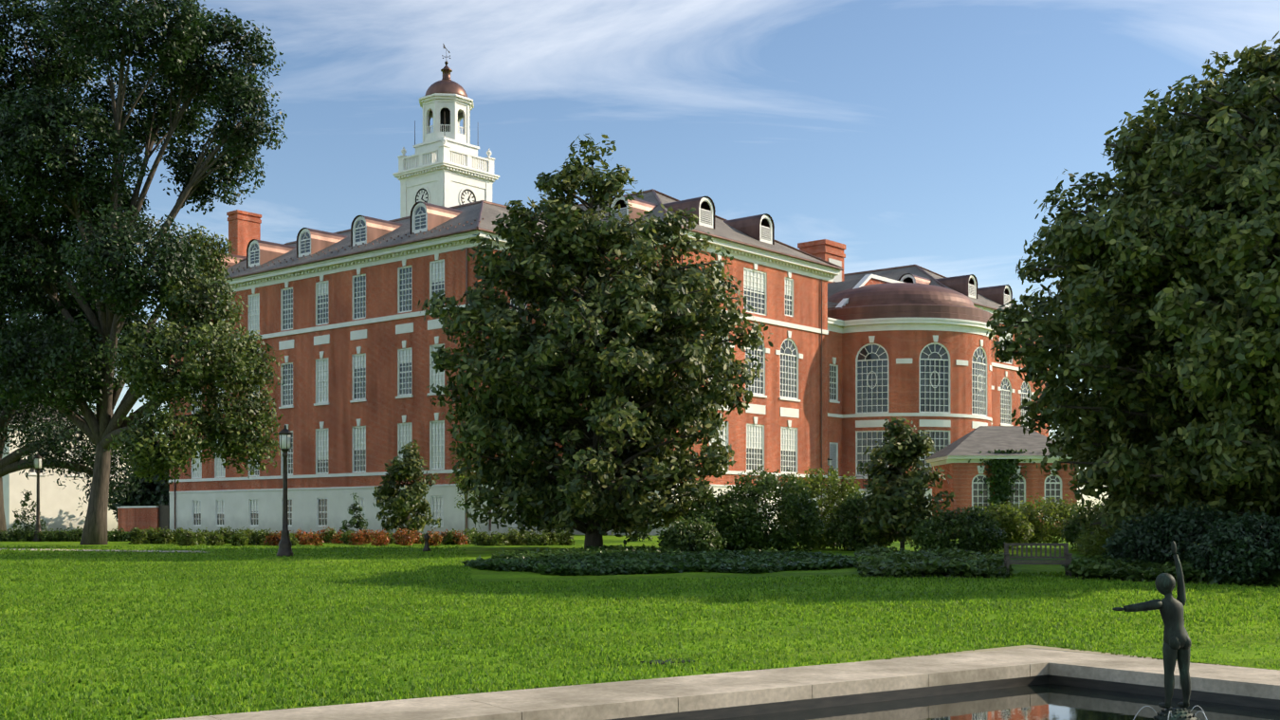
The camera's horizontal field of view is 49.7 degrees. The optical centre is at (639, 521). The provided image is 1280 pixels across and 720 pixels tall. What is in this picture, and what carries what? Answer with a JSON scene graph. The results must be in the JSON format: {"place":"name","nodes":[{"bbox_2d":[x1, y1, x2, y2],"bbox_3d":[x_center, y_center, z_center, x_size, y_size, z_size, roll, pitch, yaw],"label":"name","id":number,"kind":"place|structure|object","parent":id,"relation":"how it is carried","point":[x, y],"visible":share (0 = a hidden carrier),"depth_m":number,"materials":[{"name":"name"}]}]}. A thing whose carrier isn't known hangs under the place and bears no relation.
{"place":"outdoors","nodes":[
{"label":"outdoors","id":0,"kind":"place"},
{"bbox_2d":[0,530,1279,719],"bbox_3d":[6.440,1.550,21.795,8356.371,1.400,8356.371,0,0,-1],"label":"ground grass","id":1,"kind":"structure","parent":0,"point":[484,552],"depth_m":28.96,"materials":[{"name":"green plant"}]},
{"bbox_2d":[11,489,46,532],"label":"cone shrub leaves","id":2,"kind":"object","parent":1,"relation":"on","point":[27,497],"visible":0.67,"depth_m":74.74,"materials":[{"name":"green plant"}]},
{"bbox_2d":[32,451,44,541],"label":"lamp post","id":3,"kind":"object","parent":1,"relation":"on","point":[38,524],"visible":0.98,"depth_m":70.67,"materials":[{"name":"black metal"}]},
{"bbox_2d":[35,457,41,468],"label":"lamp glass","id":4,"kind":"object","parent":3,"relation":"on","point":[38,463],"visible":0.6,"depth_m":70.59,"materials":[{"name":"white glass"}]},
{"bbox_2d":[0,526,138,541],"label":"hedge leaves","id":5,"kind":"object","parent":1,"relation":"on","point":[16,535],"visible":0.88,"depth_m":70.61,"materials":[{"name":"green plant"}]},
{"bbox_2d":[0,176,144,532],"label":"broadleaf tree","id":6,"kind":"object","parent":1,"relation":"on","point":[50,436],"depth_m":74.18,"materials":[{"name":"green plant"}]},
{"bbox_2d":[0,548,209,551],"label":"concrete path","id":7,"kind":"structure","parent":1,"relation":"on","point":[108,550],"depth_m":55.56,"materials":[{"name":"grey concrete"}]},
{"bbox_2d":[108,459,169,521],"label":"tree leaves","id":8,"kind":"object","parent":1,"relation":"on","point":[153,488],"visible":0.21,"depth_m":122.78,"materials":[{"name":"green plant"}]},
{"bbox_2d":[0,0,287,544],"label":"oak tree","id":9,"kind":"object","parent":1,"relation":"on","point":[33,137],"depth_m":62.30,"materials":[{"name":"green plant"}]},
{"bbox_2d":[153,486,169,505],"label":"tree leaves","id":10,"kind":"object","parent":1,"relation":"on","point":[164,498],"visible":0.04,"depth_m":119.72,"materials":[{"name":"green plant"}]},
{"bbox_2d":[276,423,293,556],"bbox_3d":[-12.932,-1.087,50.377,0.610,4.903,0.595,0,0,-1],"label":"lamp post","id":11,"kind":"object","parent":1,"relation":"on","point":[284,545],"visible":0.94,"depth_m":50.29,"materials":[{"name":"black metal"}]},
{"bbox_2d":[279,434,291,448],"bbox_3d":[-12.932,-2.918,50.376,0.407,0.549,0.397,0,0,-1],"label":"lamp glass","id":12,"kind":"object","parent":11,"relation":"attached to","point":[283,441],"visible":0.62,"depth_m":50.20,"materials":[{"name":"white glass"}]},
{"bbox_2d":[128,525,575,546],"bbox_3d":[-13.583,0.835,64.971,21.201,1.375,6.261,0,0,-1],"label":"hedge","id":13,"kind":"object","parent":1,"relation":"on","point":[180,537],"depth_m":63.68,"materials":[{"name":"green plant"}]},
{"bbox_2d":[339,492,367,535],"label":"cone shrub leaves","id":14,"kind":"object","parent":1,"relation":"on","point":[358,523],"visible":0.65,"depth_m":74.95,"materials":[{"name":"green plant"}]},
{"bbox_2d":[371,439,441,534],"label":"small tree","id":15,"kind":"object","parent":1,"relation":"on","point":[409,498],"depth_m":70.41,"materials":[{"name":"green plant"}]},
{"bbox_2d":[422,532,430,550],"bbox_3d":[-8.541,0.845,55.369,0.320,0.770,0.320,0,0,-1],"label":"bollard","id":16,"kind":"object","parent":1,"relation":"on","point":[427,545],"visible":0.9,"depth_m":55.29,"materials":[{"name":"black metal"}]},
{"bbox_2d":[444,446,478,533],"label":"young tree","id":17,"kind":"object","parent":1,"relation":"on","point":[458,477],"depth_m":85.98,"materials":[{"name":"green plant"}]},
{"bbox_2d":[1,44,1048,535],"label":"hall","id":18,"kind":"structure","parent":1,"relation":"on","point":[381,411],"depth_m":103.58,"materials":[{"name":"red brick"}]},
{"bbox_2d":[416,189,474,203],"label":"clock faces","id":19,"kind":"object","parent":18,"relation":"attached to","point":[466,197],"visible":0.15,"depth_m":150.43,"materials":[{"name":"white"}]},
{"bbox_2d":[424,64,467,97],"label":"dome roof","id":20,"kind":"structure","parent":18,"relation":"attached to","point":[446,84],"depth_m":151.28,"materials":[{"name":"brown metal"}]},
{"bbox_2d":[13,191,1033,424],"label":"roof","id":21,"kind":"structure","parent":18,"relation":"attached to","point":[470,212],"depth_m":101.95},
{"bbox_2d":[35,261,1026,525],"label":"window blinds","id":22,"kind":"object","parent":18,"relation":"attached to","point":[437,502],"visible":0.1,"depth_m":99.50,"materials":[{"name":"white fabric"}]},
{"bbox_2d":[174,188,1029,530],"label":"cornice","id":23,"kind":"structure","parent":18,"relation":"attached to","point":[438,215],"depth_m":102.54,"materials":[{"name":"white paint"}]},
{"bbox_2d":[614,206,1009,468],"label":"window panes","id":24,"kind":"structure","parent":18,"relation":"attached to","point":[837,278],"depth_m":106.26,"materials":[{"name":"grey glass"}]},
{"bbox_2d":[7,92,1042,527],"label":"hall trim","id":25,"kind":"structure","parent":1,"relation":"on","point":[444,169],"depth_m":105.32,"materials":[{"name":"white paint"}]},
{"bbox_2d":[827,282,993,322],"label":"dome roof","id":26,"kind":"object","parent":25,"relation":"attached to","point":[898,300],"visible":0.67,"depth_m":106.84,"materials":[{"name":"brown metal"}]},
{"bbox_2d":[415,133,773,548],"bbox_3d":[-1.712,-7.097,56.373,13.984,17.138,13.689,0,0,-1],"label":"magnolia tree","id":27,"kind":"object","parent":1,"relation":"on","point":[568,501],"depth_m":53.86,"materials":[{"name":"green plant"}]},
{"bbox_2d":[627,524,653,541],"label":"cone shrub leaves","id":28,"kind":"object","parent":1,"relation":"on","point":[646,533],"visible":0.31,"depth_m":71.02,"materials":[{"name":"green plant"}]},
{"bbox_2d":[640,658,694,664],"bbox_3d":[0.441,2.216,21.879,0.750,0.030,0.450,0,0,-36],"label":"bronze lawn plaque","id":29,"kind":"object","parent":1,"relation":"on","point":[663,663],"visible":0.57,"depth_m":21.77,"materials":[{"name":"brown metal"}]},
{"bbox_2d":[460,543,877,575],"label":"bed ivy leaves","id":30,"kind":"object","parent":1,"relation":"on","point":[610,559],"visible":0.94,"depth_m":43.03,"materials":[{"name":"green plant"}]},
{"bbox_2d":[651,515,727,551],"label":"shrub round leaves","id":31,"kind":"object","parent":1,"relation":"on","point":[687,536],"visible":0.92,"depth_m":51.34,"materials":[{"name":"green plant"}]},
{"bbox_2d":[682,488,767,550],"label":"shrub round leaves","id":32,"kind":"object","parent":1,"relation":"on","point":[710,512],"visible":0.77,"depth_m":53.23,"materials":[{"name":"green plant"}]},
{"bbox_2d":[714,465,828,551],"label":"shrub round leaves","id":33,"kind":"object","parent":1,"relation":"on","point":[779,538],"visible":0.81,"depth_m":54.00,"materials":[{"name":"green plant"}]},
{"bbox_2d":[771,465,867,548],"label":"shrub round leaves","id":34,"kind":"object","parent":1,"relation":"on","point":[829,492],"visible":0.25,"depth_m":57.65,"materials":[{"name":"green plant"}]},
{"bbox_2d":[823,491,894,550],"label":"shrub round leaves","id":35,"kind":"object","parent":1,"relation":"on","point":[851,537],"visible":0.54,"depth_m":55.95,"materials":[{"name":"green plant"}]},
{"bbox_2d":[856,416,955,550],"bbox_3d":[10.530,-1.329,54.754,4.148,5.650,4.482,0,0,-1],"label":"magnolia shrub","id":36,"kind":"object","parent":1,"relation":"on","point":[897,502],"depth_m":54.07,"materials":[{"name":"green plant"}]},
{"bbox_2d":[863,573,999,577],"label":"leaf mulch","id":37,"kind":"object","parent":1,"relation":"on","point":[923,576],"depth_m":39.10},
{"bbox_2d":[854,544,1013,578],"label":"bed leaves","id":38,"kind":"object","parent":1,"relation":"on","point":[896,562],"visible":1,"depth_m":39.79,"materials":[{"name":"green plant"}]},
{"bbox_2d":[606,674,1279,719],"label":"pool wall","id":39,"kind":"structure","parent":1,"relation":"in","point":[878,696],"depth_m":19.54,"materials":[{"name":"grey stone"}]},
{"bbox_2d":[159,647,1279,719],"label":"pool coping","id":40,"kind":"object","parent":39,"relation":"on","point":[615,700],"visible":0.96,"depth_m":18.98,"materials":[{"name":"beige stone"}]},
{"bbox_2d":[909,504,1007,553],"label":"shrub round leaves","id":41,"kind":"object","parent":1,"relation":"on","point":[930,536],"visible":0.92,"depth_m":51.41,"materials":[{"name":"green plant"}]},
{"bbox_2d":[962,501,1036,549],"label":"shrub round leaves","id":42,"kind":"object","parent":1,"relation":"on","point":[1018,529],"visible":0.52,"depth_m":54.25,"materials":[{"name":"green plant"}]},
{"bbox_2d":[932,462,1077,533],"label":"pavilion","id":43,"kind":"structure","parent":1,"relation":"on","point":[962,475],"depth_m":88.10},
{"bbox_2d":[924,425,1067,459],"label":"porch roof","id":44,"kind":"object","parent":43,"relation":"on","point":[984,440],"visible":0.6,"depth_m":89.22,"materials":[{"name":"grey"}]},
{"bbox_2d":[925,455,1074,520],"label":"pavilion trim","id":45,"kind":"structure","parent":43,"relation":"attached to","point":[943,460],"depth_m":88.04,"materials":[{"name":"white paint"}]},
{"bbox_2d":[968,448,1042,518],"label":"climbing ivy","id":46,"kind":"object","parent":43,"relation":"attached to","point":[1002,470],"visible":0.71,"depth_m":87.83,"materials":[{"name":"green plant"}]},
{"bbox_2d":[1004,543,1072,576],"bbox_3d":[11.291,1.080,39.253,1.794,0.930,0.600,0,0,7],"label":"bench","id":47,"kind":"object","parent":1,"relation":"on","point":[1008,561],"visible":0.94,"depth_m":39.41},
{"bbox_2d":[1009,493,1089,547],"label":"shrub round leaves","id":48,"kind":"object","parent":1,"relation":"on","point":[1060,513],"visible":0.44,"depth_m":57.53,"materials":[{"name":"green plant"}]},
{"bbox_2d":[1060,496,1107,550],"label":"shrub round leaves","id":49,"kind":"object","parent":1,"relation":"on","point":[1070,529],"visible":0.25,"depth_m":54.65,"materials":[{"name":"green plant"}]},
{"bbox_2d":[1072,524,1113,557],"bbox_3d":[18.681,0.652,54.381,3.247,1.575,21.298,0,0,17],"label":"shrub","id":50,"kind":"object","parent":1,"relation":"on","point":[1086,544],"visible":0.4,"depth_m":47.43,"materials":[{"name":"green plant"}]},
{"bbox_2d":[986,31,1279,541],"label":"tree","id":51,"kind":"object","parent":1,"relation":"on","point":[1151,205],"depth_m":43.05,"materials":[{"name":"green plant"}]},
{"bbox_2d":[1060,553,1279,585],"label":"bed leaves","id":52,"kind":"object","parent":1,"relation":"on","point":[1100,566],"visible":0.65,"depth_m":37.78,"materials":[{"name":"green plant"}]},
{"bbox_2d":[1070,575,1276,585],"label":"leaf mulch","id":53,"kind":"object","parent":1,"relation":"on","point":[1088,576],"visible":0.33,"depth_m":37.69,"materials":[{"name":"plant"}]},
{"bbox_2d":[1101,500,1274,564],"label":"shrub round leaves","id":54,"kind":"object","parent":1,"relation":"on","point":[1132,541],"visible":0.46,"depth_m":40.38,"materials":[{"name":"green plant"}]},
{"bbox_2d":[1185,510,1279,583],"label":"shrub round leaves","id":55,"kind":"object","parent":1,"relation":"on","point":[1250,545],"visible":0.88,"depth_m":36.28,"materials":[{"name":"green plant"}]},
{"bbox_2d":[0,0,1279,667],"label":"sky","id":56,"kind":"structure","parent":0,"point":[926,134],"materials":[{"name":"blue"}]},
{"bbox_2d":[713,683,1279,719],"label":"pool water","id":57,"kind":"structure","parent":0,"point":[1048,702],"depth_m":18.91,"materials":[{"name":"black liquid"}]},
{"bbox_2d":[1133,705,1207,719],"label":"fountain jet","id":58,"kind":"object","parent":57,"relation":"in","point":[1171,712],"visible":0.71,"depth_m":11.33},
{"bbox_2d":[1152,706,1199,719],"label":"statue pedestal","id":59,"kind":"object","parent":57,"relation":"in","point":[1179,713],"visible":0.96,"depth_m":11.18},
{"bbox_2d":[1112,540,1191,708],"bbox_3d":[4.158,0.840,11.268,0.672,1.364,0.240,0,0,-1],"label":"statue","id":60,"kind":"object","parent":59,"relation":"on","point":[1177,641],"visible":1,"depth_m":11.22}
]}

